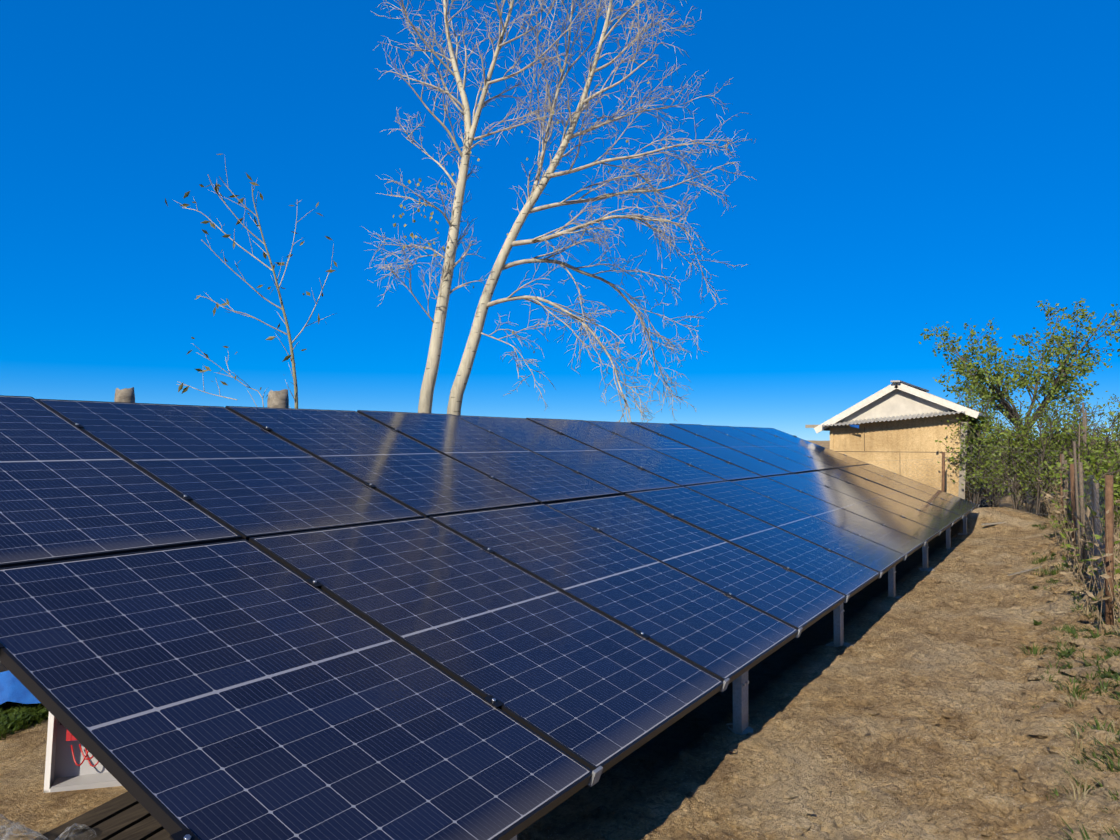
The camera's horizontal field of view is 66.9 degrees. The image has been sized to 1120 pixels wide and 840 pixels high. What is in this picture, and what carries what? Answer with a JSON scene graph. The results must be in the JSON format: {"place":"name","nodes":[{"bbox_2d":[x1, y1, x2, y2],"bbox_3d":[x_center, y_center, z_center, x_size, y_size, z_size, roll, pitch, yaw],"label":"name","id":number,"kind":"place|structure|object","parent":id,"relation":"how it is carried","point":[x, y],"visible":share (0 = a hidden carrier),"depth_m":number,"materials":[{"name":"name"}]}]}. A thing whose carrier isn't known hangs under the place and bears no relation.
{"place":"outdoors","nodes":[
{"label":"outdoors","id":0,"kind":"place"},
{"bbox_2d":[0,440,1119,839],"bbox_3d":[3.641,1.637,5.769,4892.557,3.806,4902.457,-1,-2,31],"label":"ground","id":1,"kind":"structure","parent":0,"point":[26,800],"depth_m":4.40,"materials":[{"name":"soil"}]},
{"bbox_2d":[0,671,40,703],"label":"tarp pile","id":2,"kind":"object","parent":1,"relation":"on","point":[13,688],"depth_m":4.35,"materials":[{"name":"blue plastic"}]},
{"bbox_2d":[44,712,121,792],"bbox_3d":[-1.972,1.346,3.579,0.320,0.385,0.185,0,-1,-18],"label":"junction box","id":3,"kind":"object","parent":1,"relation":"on","point":[72,762],"visible":0.44,"depth_m":3.55,"materials":[{"name":"white painted metal"},{"name":"red cable plastic"}]},
{"bbox_2d":[33,791,171,839],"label":"pallet","id":4,"kind":"object","parent":1,"relation":"on","point":[127,815],"visible":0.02,"depth_m":2.84,"materials":[{"name":"brown wood"}]},
{"bbox_2d":[0,813,95,839],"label":"plastic wrap","id":5,"kind":"object","parent":4,"relation":"on","point":[30,830],"visible":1,"depth_m":2.70,"materials":[{"name":"white"}]},
{"bbox_2d":[114,387,288,407],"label":"wooden posts","id":6,"kind":"object","parent":1,"relation":"on","point":[278,399],"visible":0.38,"depth_m":7.38,"materials":[{"name":"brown wood"}]},
{"bbox_2d":[165,154,337,408],"bbox_3d":[-3.458,-0.556,9.447,1.925,4.624,0.926,0,-1,-15],"label":"sapling","id":7,"kind":"object","parent":1,"relation":"on","point":[239,221],"visible":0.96,"depth_m":9.34,"materials":[{"name":"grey plant"}]},
{"bbox_2d":[0,505,978,839],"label":"support posts","id":8,"kind":"object","parent":1,"relation":"on","point":[740,709],"visible":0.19,"depth_m":4.17,"materials":[{"name":"grey metal"}]},
{"bbox_2d":[0,395,241,567],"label":"panel","id":9,"kind":"object","parent":8,"relation":"on","point":[68,491],"visible":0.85,"depth_m":3.44,"materials":[{"name":"blue glass"}]},
{"bbox_2d":[36,399,423,540],"bbox_3d":[-1.726,0.217,4.455,1.762,0.037,1.134,23,10,30],"label":"panel","id":10,"kind":"object","parent":8,"relation":"on","point":[244,478],"visible":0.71,"depth_m":4.34,"materials":[{"name":"blue glass"}]},
{"bbox_2d":[0,539,591,839],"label":"panel","id":11,"kind":"object","parent":8,"relation":"on","point":[243,689],"visible":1,"depth_m":2.46,"materials":[{"name":"blue glass"}]},
{"bbox_2d":[225,406,539,517],"bbox_3d":[-1.130,0.237,5.441,1.762,0.036,1.134,23,11,29],"label":"panel","id":12,"kind":"object","parent":8,"relation":"on","point":[418,477],"visible":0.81,"depth_m":5.34,"materials":[{"name":"blue glass"}]},
{"bbox_2d":[0,423,951,839],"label":"clamps","id":13,"kind":"object","parent":8,"relation":"attached to","point":[190,835],"visible":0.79,"depth_m":3.81,"materials":[{"name":"black"}]},
{"bbox_2d":[249,517,722,773],"bbox_3d":[-0.298,0.822,3.578,1.762,0.035,1.134,23,11,29],"label":"panel","id":14,"kind":"object","parent":8,"relation":"on","point":[587,686],"visible":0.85,"depth_m":3.43,"materials":[{"name":"blue glass"}]},
{"bbox_2d":[357,410,620,503],"bbox_3d":[-0.532,0.258,6.429,1.762,0.037,1.134,23,11,29],"label":"panel","id":15,"kind":"object","parent":8,"relation":"on","point":[542,479],"visible":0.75,"depth_m":6.34,"materials":[{"name":"blue glass"}]},
{"bbox_2d":[454,415,680,494],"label":"panel","id":16,"kind":"object","parent":8,"relation":"on","point":[616,474],"visible":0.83,"depth_m":7.35,"materials":[{"name":"blue glass"}]},
{"bbox_2d":[429,503,797,682],"bbox_3d":[0.298,0.845,4.565,1.762,0.035,1.134,23,11,29],"label":"panel","id":17,"kind":"object","parent":8,"relation":"on","point":[720,635],"visible":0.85,"depth_m":4.45,"materials":[{"name":"blue glass"}]},
{"bbox_2d":[526,418,726,485],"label":"panel","id":18,"kind":"object","parent":8,"relation":"on","point":[666,467],"visible":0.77,"depth_m":8.34,"materials":[{"name":"blue glass"}]},
{"bbox_2d":[584,420,762,480],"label":"panel","id":19,"kind":"object","parent":8,"relation":"on","point":[712,465],"visible":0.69,"depth_m":9.34,"materials":[{"name":"blue glass"}]},
{"bbox_2d":[546,494,845,630],"bbox_3d":[0.893,0.872,5.553,1.762,0.035,1.134,23,11,29],"label":"panel","id":20,"kind":"object","parent":8,"relation":"on","point":[780,593],"visible":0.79,"depth_m":5.46,"materials":[{"name":"blue glass"}]},
{"bbox_2d":[630,422,791,476],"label":"panel","id":21,"kind":"object","parent":8,"relation":"on","point":[722,452],"visible":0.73,"depth_m":10.32,"materials":[{"name":"blue glass"}]},
{"bbox_2d":[514,518,967,836],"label":"post bolts","id":22,"kind":"object","parent":8,"relation":"attached to","point":[747,682],"visible":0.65,"depth_m":4.17,"materials":[{"name":"silver metal"}]},
{"bbox_2d":[669,423,815,473],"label":"panel","id":23,"kind":"object","parent":8,"relation":"on","point":[756,452],"visible":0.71,"depth_m":11.31,"materials":[{"name":"blue glass"}]},
{"bbox_2d":[625,486,879,597],"bbox_3d":[1.492,0.890,6.540,1.762,0.035,1.134,23,11,29],"label":"panel","id":24,"kind":"object","parent":8,"relation":"on","point":[806,558],"visible":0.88,"depth_m":6.45,"materials":[{"name":"blue glass"}]},
{"bbox_2d":[704,425,836,470],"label":"panel","id":25,"kind":"object","parent":8,"relation":"on","point":[816,465],"visible":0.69,"depth_m":12.33,"materials":[{"name":"blue glass"}]},
{"bbox_2d":[730,426,853,468],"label":"panel","id":26,"kind":"object","parent":8,"relation":"on","point":[805,451],"visible":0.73,"depth_m":13.32,"materials":[{"name":"blue glass"}]},
{"bbox_2d":[684,481,904,574],"bbox_3d":[2.087,0.912,7.527,1.762,0.036,1.134,23,11,29],"label":"panel","id":27,"kind":"object","parent":8,"relation":"on","point":[877,557],"visible":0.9,"depth_m":7.46,"materials":[{"name":"blue glass"}]},
{"bbox_2d":[753,427,867,465],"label":"panel","id":28,"kind":"object","parent":8,"relation":"on","point":[816,447],"visible":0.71,"depth_m":14.31,"materials":[{"name":"blue glass"}]},
{"bbox_2d":[731,477,924,556],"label":"panel","id":29,"kind":"object","parent":8,"relation":"on","point":[887,537],"visible":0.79,"depth_m":8.47,"materials":[{"name":"blue glass"}]},
{"bbox_2d":[766,473,939,542],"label":"panel","id":30,"kind":"object","parent":8,"relation":"on","point":[911,528],"visible":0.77,"depth_m":9.45,"materials":[{"name":"blue glass"}]},
{"bbox_2d":[796,471,951,532],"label":"panel","id":31,"kind":"object","parent":8,"relation":"on","point":[898,508],"visible":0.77,"depth_m":10.45,"materials":[{"name":"blue glass"}]},
{"bbox_2d":[819,469,962,523],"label":"panel","id":32,"kind":"object","parent":8,"relation":"on","point":[907,500],"visible":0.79,"depth_m":11.44,"materials":[{"name":"blue glass"}]},
{"bbox_2d":[838,466,970,515],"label":"panel","id":33,"kind":"object","parent":8,"relation":"on","point":[911,491],"visible":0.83,"depth_m":12.41,"materials":[{"name":"blue glass"}]},
{"bbox_2d":[857,464,977,510],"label":"panel","id":34,"kind":"object","parent":8,"relation":"on","point":[922,487],"visible":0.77,"depth_m":13.43,"materials":[{"name":"blue glass"}]},
{"bbox_2d":[361,0,755,422],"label":"poplar","id":35,"kind":"object","parent":1,"relation":"on","point":[485,303],"visible":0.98,"depth_m":13.46,"materials":[{"name":"white plant"}]},
{"bbox_2d":[0,517,1119,839],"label":"weeds","id":36,"kind":"object","parent":1,"relation":"on","point":[16,715],"visible":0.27,"depth_m":4.40,"materials":[{"name":"green plant"}]},
{"bbox_2d":[526,534,1119,839],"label":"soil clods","id":37,"kind":"object","parent":1,"relation":"on","point":[1031,811],"visible":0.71,"depth_m":3.67,"materials":[{"name":"brown soil"}]},
{"bbox_2d":[726,533,968,734],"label":"footings","id":38,"kind":"object","parent":1,"relation":"on","point":[748,729],"visible":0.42,"depth_m":5.91,"materials":[{"name":"concrete"}]},
{"bbox_2d":[805,380,991,502],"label":"shed","id":39,"kind":"structure","parent":1,"relation":"on","point":[887,426],"depth_m":15.19,"materials":[{"name":"paint"}]},
{"bbox_2d":[877,402,1113,624],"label":"fences","id":40,"kind":"object","parent":1,"relation":"on","point":[1094,504],"visible":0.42,"depth_m":7.93,"materials":[{"name":"brown wood"}]},
{"bbox_2d":[981,522,1041,575],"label":"laths","id":41,"kind":"object","parent":1,"relation":"on","point":[1016,572],"visible":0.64,"depth_m":9.20,"materials":[{"name":"brown wood"}]},
{"bbox_2d":[918,298,1119,502],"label":"fruit tree","id":42,"kind":"object","parent":1,"relation":"on","point":[972,372],"visible":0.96,"depth_m":19.07,"materials":[{"name":"green plant"}]},
{"bbox_2d":[935,379,1119,540],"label":"scrub","id":43,"kind":"object","parent":1,"relation":"on","point":[1097,460],"visible":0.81,"depth_m":14.72,"materials":[{"name":"green plant"}]},
{"bbox_2d":[999,451,1119,495],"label":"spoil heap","id":44,"kind":"object","parent":1,"relation":"on","point":[1031,488],"depth_m":23.07,"materials":[{"name":"brown soil"}]},
{"bbox_2d":[1029,462,1119,632],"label":"dry brush","id":45,"kind":"object","parent":1,"relation":"on","point":[1073,555],"visible":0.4,"depth_m":7.05,"materials":[{"name":"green plant"}]},
{"bbox_2d":[0,0,1119,440],"label":"sky","id":46,"kind":"structure","parent":0,"point":[913,164],"materials":[{"name":"blue"}]}
]}

